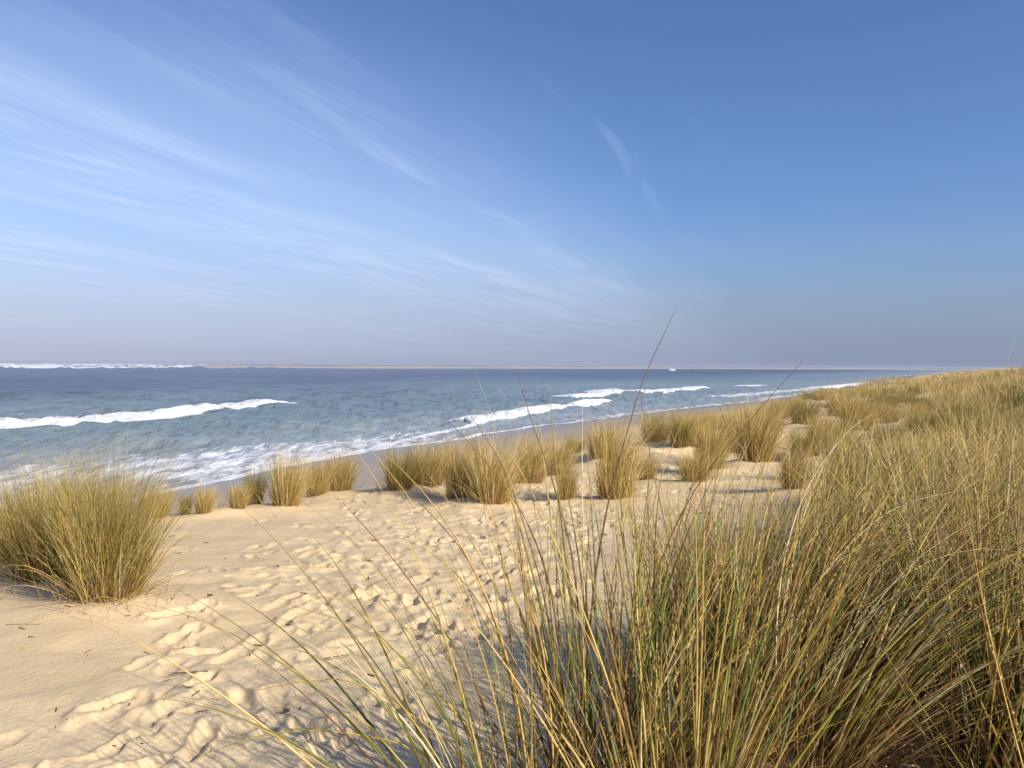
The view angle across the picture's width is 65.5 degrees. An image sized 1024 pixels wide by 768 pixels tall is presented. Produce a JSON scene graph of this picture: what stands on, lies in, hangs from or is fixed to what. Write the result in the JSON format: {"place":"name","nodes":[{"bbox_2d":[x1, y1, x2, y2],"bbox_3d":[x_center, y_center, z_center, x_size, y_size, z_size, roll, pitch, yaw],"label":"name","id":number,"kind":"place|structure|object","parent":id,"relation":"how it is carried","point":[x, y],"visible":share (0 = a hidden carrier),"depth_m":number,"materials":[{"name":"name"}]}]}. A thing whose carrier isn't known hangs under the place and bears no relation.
{"place":"outdoors","nodes":[
{"label":"outdoors","id":0,"kind":"place"},
{"bbox_2d":[0,363,987,520],"bbox_3d":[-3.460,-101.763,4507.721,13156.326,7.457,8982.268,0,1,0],"label":"sea","id":1,"kind":"structure","parent":0,"point":[236,419],"depth_m":151.63,"materials":[{"name":"liquid"}]},
{"bbox_2d":[0,368,1022,767],"bbox_3d":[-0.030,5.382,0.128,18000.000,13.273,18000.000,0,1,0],"label":"sand ground","id":2,"kind":"structure","parent":0,"point":[106,674],"depth_m":4.49,"materials":[{"name":"beige sand"}]},
{"bbox_2d":[0,466,54,563],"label":"grass tussock","id":3,"kind":"object","parent":2,"relation":"on","point":[3,540],"depth_m":6.00,"materials":[{"name":"beige plant"}]},
{"bbox_2d":[0,425,165,596],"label":"grass tussock","id":4,"kind":"object","parent":2,"relation":"on","point":[31,541],"depth_m":5.22,"materials":[{"name":"beige plant"}]},
{"bbox_2d":[24,454,168,541],"bbox_3d":[-3.486,0.984,6.547,1.368,0.886,1.263,0,1,-11],"label":"grass tussock","id":5,"kind":"object","parent":2,"relation":"on","point":[108,490],"depth_m":6.59,"materials":[{"name":"beige plant"}]},
{"bbox_2d":[0,408,228,621],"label":"grass tussock","id":6,"kind":"object","parent":2,"relation":"on","point":[100,568],"depth_m":4.71,"materials":[{"name":"plant"}]},
{"bbox_2d":[125,476,189,519],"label":"grass tussock","id":7,"kind":"object","parent":2,"relation":"on","point":[166,504],"depth_m":9.13,"materials":[{"name":"beige plant"}]},
{"bbox_2d":[176,491,195,514],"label":"grass tussock","id":8,"kind":"object","parent":2,"relation":"on","point":[183,511],"depth_m":9.61,"materials":[{"name":"beige plant"}]},
{"bbox_2d":[172,670,208,673],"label":"twig","id":9,"kind":"object","parent":2,"relation":"on","point":[185,672],"visible":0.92,"depth_m":3.71,"materials":[{"name":"brown plant"}]},
{"bbox_2d":[186,479,226,513],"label":"grass tussock","id":10,"kind":"object","parent":2,"relation":"on","point":[203,505],"depth_m":9.58,"materials":[{"name":"beige plant"}]},
{"bbox_2d":[216,492,226,507],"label":"grass tussock","id":11,"kind":"object","parent":2,"relation":"on","point":[220,501],"depth_m":9.88,"materials":[{"name":"beige plant"}]},
{"bbox_2d":[220,477,256,508],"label":"grass tussock","id":12,"kind":"object","parent":2,"relation":"on","point":[240,498],"depth_m":9.86,"materials":[{"name":"beige plant"}]},
{"bbox_2d":[239,463,272,505],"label":"grass tussock","id":13,"kind":"object","parent":2,"relation":"on","point":[260,488],"depth_m":10.38,"materials":[{"name":"beige plant"}]},
{"bbox_2d":[252,438,326,509],"bbox_3d":[-2.906,1.146,10.321,1.001,0.932,1.090,0,1,5],"label":"grass tussock","id":14,"kind":"object","parent":2,"relation":"on","point":[285,483],"depth_m":10.21,"materials":[{"name":"beige plant"}]},
{"bbox_2d":[294,453,345,497],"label":"grass tussock","id":15,"kind":"object","parent":2,"relation":"on","point":[320,483],"depth_m":11.86,"materials":[{"name":"beige plant"}]},
{"bbox_2d":[319,442,369,492],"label":"grass tussock","id":16,"kind":"object","parent":2,"relation":"on","point":[342,481],"depth_m":12.13,"materials":[{"name":"beige plant"}]},
{"bbox_2d":[73,372,692,767],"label":"grass tussock","id":17,"kind":"object","parent":2,"relation":"on","point":[473,745],"depth_m":2.07,"materials":[{"name":"plant"}]},
{"bbox_2d":[1,479,783,764],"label":"plant litter","id":18,"kind":"object","parent":2,"relation":"on","point":[296,646],"visible":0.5,"depth_m":4.25,"materials":[{"name":"brown plant"}]},
{"bbox_2d":[383,541,407,558],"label":"dry shoot","id":19,"kind":"object","parent":2,"relation":"on","point":[396,551],"visible":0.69,"depth_m":6.66,"materials":[{"name":"beige plant"}]},
{"bbox_2d":[371,439,430,492],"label":"grass tussock","id":20,"kind":"object","parent":2,"relation":"on","point":[401,477],"depth_m":11.77,"materials":[{"name":"beige plant"}]},
{"bbox_2d":[400,428,459,487],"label":"grass tussock","id":21,"kind":"object","parent":2,"relation":"on","point":[431,467],"depth_m":12.02,"materials":[{"name":"beige plant"}]},
{"bbox_2d":[416,422,497,500],"bbox_3d":[-0.665,1.039,11.053,1.358,1.127,1.193,0,1,-17],"label":"grass tussock","id":22,"kind":"object","parent":2,"relation":"on","point":[455,480],"depth_m":10.98,"materials":[{"name":"beige plant"}]},
{"bbox_2d":[445,425,542,506],"bbox_3d":[-0.248,1.051,10.682,1.488,1.149,1.619,1,1,17],"label":"grass tussock","id":23,"kind":"object","parent":2,"relation":"on","point":[496,490],"depth_m":10.52,"materials":[{"name":"beige plant"}]},
{"bbox_2d":[509,420,566,484],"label":"grass tussock","id":24,"kind":"object","parent":2,"relation":"on","point":[539,465],"depth_m":12.85,"materials":[{"name":"beige plant"}]},
{"bbox_2d":[532,430,588,475],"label":"grass tussock","id":25,"kind":"object","parent":2,"relation":"on","point":[564,459],"depth_m":14.11,"materials":[{"name":"beige plant"}]},
{"bbox_2d":[548,452,585,499],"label":"grass tussock","id":26,"kind":"object","parent":2,"relation":"on","point":[570,485],"depth_m":11.12,"materials":[{"name":"beige plant"}]},
{"bbox_2d":[562,431,587,454],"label":"grass tussock","id":27,"kind":"object","parent":2,"relation":"on","point":[574,442],"depth_m":61.22,"materials":[{"name":"beige plant"}]},
{"bbox_2d":[575,412,634,458],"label":"grass tussock","id":28,"kind":"object","parent":2,"relation":"on","point":[591,449],"depth_m":15.96,"materials":[{"name":"beige plant"}]},
{"bbox_2d":[569,407,668,500],"bbox_3d":[1.445,0.905,11.045,1.438,1.492,1.349,1,1,13],"label":"grass tussock","id":29,"kind":"object","parent":2,"relation":"on","point":[611,456],"depth_m":10.97,"materials":[{"name":"beige plant"}]},
{"bbox_2d":[636,447,662,479],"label":"grass tussock","id":30,"kind":"object","parent":2,"relation":"on","point":[651,475],"depth_m":13.12,"materials":[{"name":"beige plant"}]},
{"bbox_2d":[625,403,689,442],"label":"grass tussock","id":31,"kind":"object","parent":2,"relation":"on","point":[655,433],"depth_m":19.95,"materials":[{"name":"yellow plant"}]},
{"bbox_2d":[364,312,993,767],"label":"grass tussock","id":32,"kind":"object","parent":2,"relation":"on","point":[586,670],"depth_m":2.32,"materials":[{"name":"plant"}]},
{"bbox_2d":[660,403,706,446],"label":"grass tussock","id":33,"kind":"object","parent":2,"relation":"on","point":[682,433],"depth_m":17.56,"materials":[{"name":"beige plant"}]},
{"bbox_2d":[665,401,720,446],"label":"grass tussock","id":34,"kind":"object","parent":2,"relation":"on","point":[701,420],"depth_m":18.99,"materials":[{"name":"beige plant"}]},
{"bbox_2d":[656,448,736,482],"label":"grass tussock","id":35,"kind":"object","parent":2,"relation":"on","point":[692,468],"depth_m":12.79,"materials":[{"name":"beige plant"}]},
{"bbox_2d":[414,430,994,767],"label":"grass tussock","id":36,"kind":"object","parent":2,"relation":"on","point":[623,723],"depth_m":2.01,"materials":[{"name":"green plant"}]},
{"bbox_2d":[693,409,721,429],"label":"grass tussock","id":37,"kind":"object","parent":2,"relation":"on","point":[709,417],"depth_m":24.61,"materials":[{"name":"yellow plant"}]},
{"bbox_2d":[680,406,750,472],"bbox_3d":[3.573,0.948,14.329,1.478,1.282,1.386,0,1,7],"label":"grass tussock","id":38,"kind":"object","parent":2,"relation":"on","point":[715,445],"depth_m":14.27,"materials":[{"name":"beige plant"}]},
{"bbox_2d":[708,410,734,429],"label":"grass tussock","id":39,"kind":"object","parent":2,"relation":"on","point":[720,418],"depth_m":28.06,"materials":[{"name":"yellow plant"}]},
{"bbox_2d":[704,401,768,439],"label":"grass tussock","id":40,"kind":"object","parent":2,"relation":"on","point":[727,410],"depth_m":20.66,"materials":[{"name":"yellow plant"}]},
{"bbox_2d":[709,408,776,452],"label":"grass tussock","id":41,"kind":"object","parent":2,"relation":"on","point":[727,422],"depth_m":18.41,"materials":[{"name":"beige plant"}]},
{"bbox_2d":[731,403,774,421],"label":"grass tussock","id":42,"kind":"object","parent":2,"relation":"on","point":[751,409],"depth_m":26.75,"materials":[{"name":"beige plant"}]},
{"bbox_2d":[496,371,1023,767],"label":"grass tussock","id":43,"kind":"object","parent":2,"relation":"on","point":[838,744],"depth_m":2.47,"materials":[{"name":"plant"}]},
{"bbox_2d":[716,383,808,464],"bbox_3d":[4.586,0.748,15.124,2.039,1.676,2.029,0,1,-6],"label":"grass tussock","id":44,"kind":"object","parent":2,"relation":"on","point":[758,438],"depth_m":14.95,"materials":[{"name":"beige plant"}]},
{"bbox_2d":[752,402,782,413],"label":"grass tussock","id":45,"kind":"object","parent":2,"relation":"on","point":[768,408],"depth_m":28.94,"materials":[{"name":"beige plant"}]},
{"bbox_2d":[518,363,1018,767],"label":"grass tussock","id":46,"kind":"object","parent":2,"relation":"on","point":[713,669],"depth_m":2.40,"materials":[{"name":"plant"}]},
{"bbox_2d":[581,468,955,726],"bbox_3d":[1.093,0.886,3.488,1.570,1.046,1.736,0,1,0],"label":"grass tussock","id":47,"kind":"object","parent":2,"relation":"on","point":[707,567],"depth_m":3.31,"materials":[{"name":"green plant"}]},
{"bbox_2d":[750,406,786,427],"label":"grass tussock","id":48,"kind":"object","parent":2,"relation":"on","point":[773,416],"depth_m":24.34,"materials":[{"name":"plant"}]},
{"bbox_2d":[747,396,802,417],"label":"grass tussock","id":49,"kind":"object","parent":2,"relation":"on","point":[777,405],"depth_m":33.48,"materials":[{"name":"beige plant"}]},
{"bbox_2d":[767,395,794,419],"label":"grass tussock","id":50,"kind":"object","parent":2,"relation":"on","point":[783,404],"depth_m":30.94,"materials":[{"name":"beige plant"}]},
{"bbox_2d":[764,430,822,489],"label":"grass tussock","id":51,"kind":"object","parent":2,"relation":"on","point":[787,462],"depth_m":11.20,"materials":[{"name":"beige plant"}]},
{"bbox_2d":[787,393,810,406],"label":"grass tussock","id":52,"kind":"object","parent":2,"relation":"on","point":[797,399],"depth_m":47.13,"materials":[{"name":"beige plant"}]},
{"bbox_2d":[779,388,834,425],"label":"grass tussock","id":53,"kind":"object","parent":2,"relation":"on","point":[802,409],"depth_m":26.98,"materials":[{"name":"beige plant"}]},
{"bbox_2d":[776,419,841,457],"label":"grass tussock","id":54,"kind":"object","parent":2,"relation":"on","point":[805,442],"depth_m":17.28,"materials":[{"name":"beige plant"}]},
{"bbox_2d":[796,389,821,399],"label":"grass tussock","id":55,"kind":"object","parent":2,"relation":"on","point":[806,394],"depth_m":53.98,"materials":[{"name":"beige plant"}]},
{"bbox_2d":[808,389,829,400],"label":"grass tussock","id":56,"kind":"object","parent":2,"relation":"on","point":[815,397],"depth_m":50.46,"materials":[{"name":"beige plant"}]},
{"bbox_2d":[811,387,830,395],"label":"grass tussock","id":57,"kind":"object","parent":2,"relation":"on","point":[819,389],"depth_m":68.78,"materials":[{"name":"beige plant"}]},
{"bbox_2d":[800,406,848,446],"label":"grass tussock","id":58,"kind":"object","parent":2,"relation":"on","point":[823,424],"depth_m":19.10,"materials":[{"name":"beige plant"}]},
{"bbox_2d":[821,396,841,416],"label":"grass tussock","id":59,"kind":"object","parent":2,"relation":"on","point":[829,411],"depth_m":34.93,"materials":[{"name":"beige plant"}]},
{"bbox_2d":[643,363,1023,767],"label":"dune grass","id":60,"kind":"structure","parent":2,"relation":"on","point":[1011,396],"depth_m":3.80,"materials":[{"name":"plant"}]},
{"bbox_2d":[805,410,866,446],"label":"grass tussock","id":61,"kind":"object","parent":2,"relation":"on","point":[835,421],"depth_m":19.87,"materials":[{"name":"beige plant"}]},
{"bbox_2d":[808,418,870,478],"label":"grass tussock","id":62,"kind":"object","parent":2,"relation":"on","point":[835,440],"depth_m":12.43,"materials":[{"name":"beige plant"}]},
{"bbox_2d":[815,385,870,406],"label":"grass tussock","id":63,"kind":"object","parent":2,"relation":"on","point":[851,396],"depth_m":47.53,"materials":[{"name":"beige plant"}]},
{"bbox_2d":[669,375,1023,715],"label":"grass tussock","id":64,"kind":"object","parent":2,"relation":"on","point":[904,596],"depth_m":3.17,"materials":[{"name":"green plant"}]},
{"bbox_2d":[831,392,867,417],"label":"grass tussock","id":65,"kind":"object","parent":2,"relation":"on","point":[844,404],"depth_m":32.68,"materials":[{"name":"beige plant"}]},
{"bbox_2d":[818,385,901,430],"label":"grass tussock","id":66,"kind":"object","parent":2,"relation":"on","point":[859,407],"depth_m":23.99,"materials":[{"name":"yellow plant"}]},
{"bbox_2d":[856,384,874,396],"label":"grass tussock","id":67,"kind":"object","parent":2,"relation":"on","point":[864,393],"depth_m":57.31,"materials":[{"name":"beige plant"}]},
{"bbox_2d":[864,403,891,418],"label":"grass tussock","id":68,"kind":"object","parent":2,"relation":"on","point":[876,408],"depth_m":31.02,"materials":[{"name":"plant"}]},
{"bbox_2d":[877,384,893,392],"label":"grass tussock","id":69,"kind":"object","parent":2,"relation":"on","point":[885,388],"depth_m":65.04,"materials":[{"name":"beige plant"}]},
{"bbox_2d":[854,382,919,409],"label":"grass tussock","id":70,"kind":"object","parent":2,"relation":"on","point":[889,397],"depth_m":34.31,"materials":[{"name":"beige plant"}]},
{"bbox_2d":[757,341,1023,767],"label":"grass tussock","id":71,"kind":"object","parent":2,"relation":"on","point":[989,655],"depth_m":2.59,"materials":[{"name":"green plant"}]},
{"bbox_2d":[875,398,908,422],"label":"grass tussock","id":72,"kind":"object","parent":2,"relation":"on","point":[894,412],"depth_m":26.55,"materials":[{"name":"plant"}]},
{"bbox_2d":[856,406,932,450],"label":"grass tussock","id":73,"kind":"object","parent":2,"relation":"on","point":[889,430],"depth_m":18.15,"materials":[{"name":"beige plant"}]},
{"bbox_2d":[897,387,916,402],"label":"grass tussock","id":74,"kind":"object","parent":2,"relation":"on","point":[911,392],"depth_m":47.34,"materials":[{"name":"beige plant"}]},
{"bbox_2d":[899,392,929,405],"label":"grass tussock","id":75,"kind":"object","parent":2,"relation":"on","point":[911,399],"depth_m":40.39,"materials":[{"name":"beige plant"}]},
{"bbox_2d":[899,380,930,395],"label":"grass tussock","id":76,"kind":"object","parent":2,"relation":"on","point":[911,388],"depth_m":53.41,"materials":[{"name":"beige plant"}]},
{"bbox_2d":[893,399,936,415],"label":"grass tussock","id":77,"kind":"object","parent":2,"relation":"on","point":[910,406],"depth_m":28.77,"materials":[{"name":"beige plant"}]},
{"bbox_2d":[903,393,940,409],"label":"grass tussock","id":78,"kind":"object","parent":2,"relation":"on","point":[917,399],"depth_m":34.89,"materials":[{"name":"beige plant"}]},
{"bbox_2d":[899,401,951,430],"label":"grass tussock","id":79,"kind":"object","parent":2,"relation":"on","point":[916,415],"depth_m":23.98,"materials":[{"name":"yellow plant"}]},
{"bbox_2d":[899,401,965,437],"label":"grass tussock","id":80,"kind":"object","parent":2,"relation":"on","point":[937,419],"depth_m":20.50,"materials":[{"name":"plant"}]},
{"bbox_2d":[926,395,945,410],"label":"grass tussock","id":81,"kind":"object","parent":2,"relation":"on","point":[935,403],"depth_m":32.65,"materials":[{"name":"beige plant"}]},
{"bbox_2d":[927,397,985,415],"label":"grass tussock","id":82,"kind":"object","parent":2,"relation":"on","point":[948,404],"depth_m":24.96,"materials":[{"name":"beige plant"}]},
{"bbox_2d":[944,375,973,385],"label":"grass tussock","id":83,"kind":"object","parent":2,"relation":"on","point":[958,379],"depth_m":53.10,"materials":[{"name":"beige plant"}]},
{"bbox_2d":[947,381,970,392],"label":"grass tussock","id":84,"kind":"object","parent":2,"relation":"on","point":[958,387],"depth_m":42.74,"materials":[{"name":"beige plant"}]},
{"bbox_2d":[0,0,1023,368],"label":"sky","id":85,"kind":"structure","parent":0,"point":[810,183],"materials":[{"name":"blue"}]},
{"bbox_2d":[128,365,979,369],"bbox_3d":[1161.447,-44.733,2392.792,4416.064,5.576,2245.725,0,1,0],"label":"sandbar","id":86,"kind":"structure","parent":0,"point":[398,367],"depth_m":1853.25,"materials":[{"name":"beige sand"}]}
]}

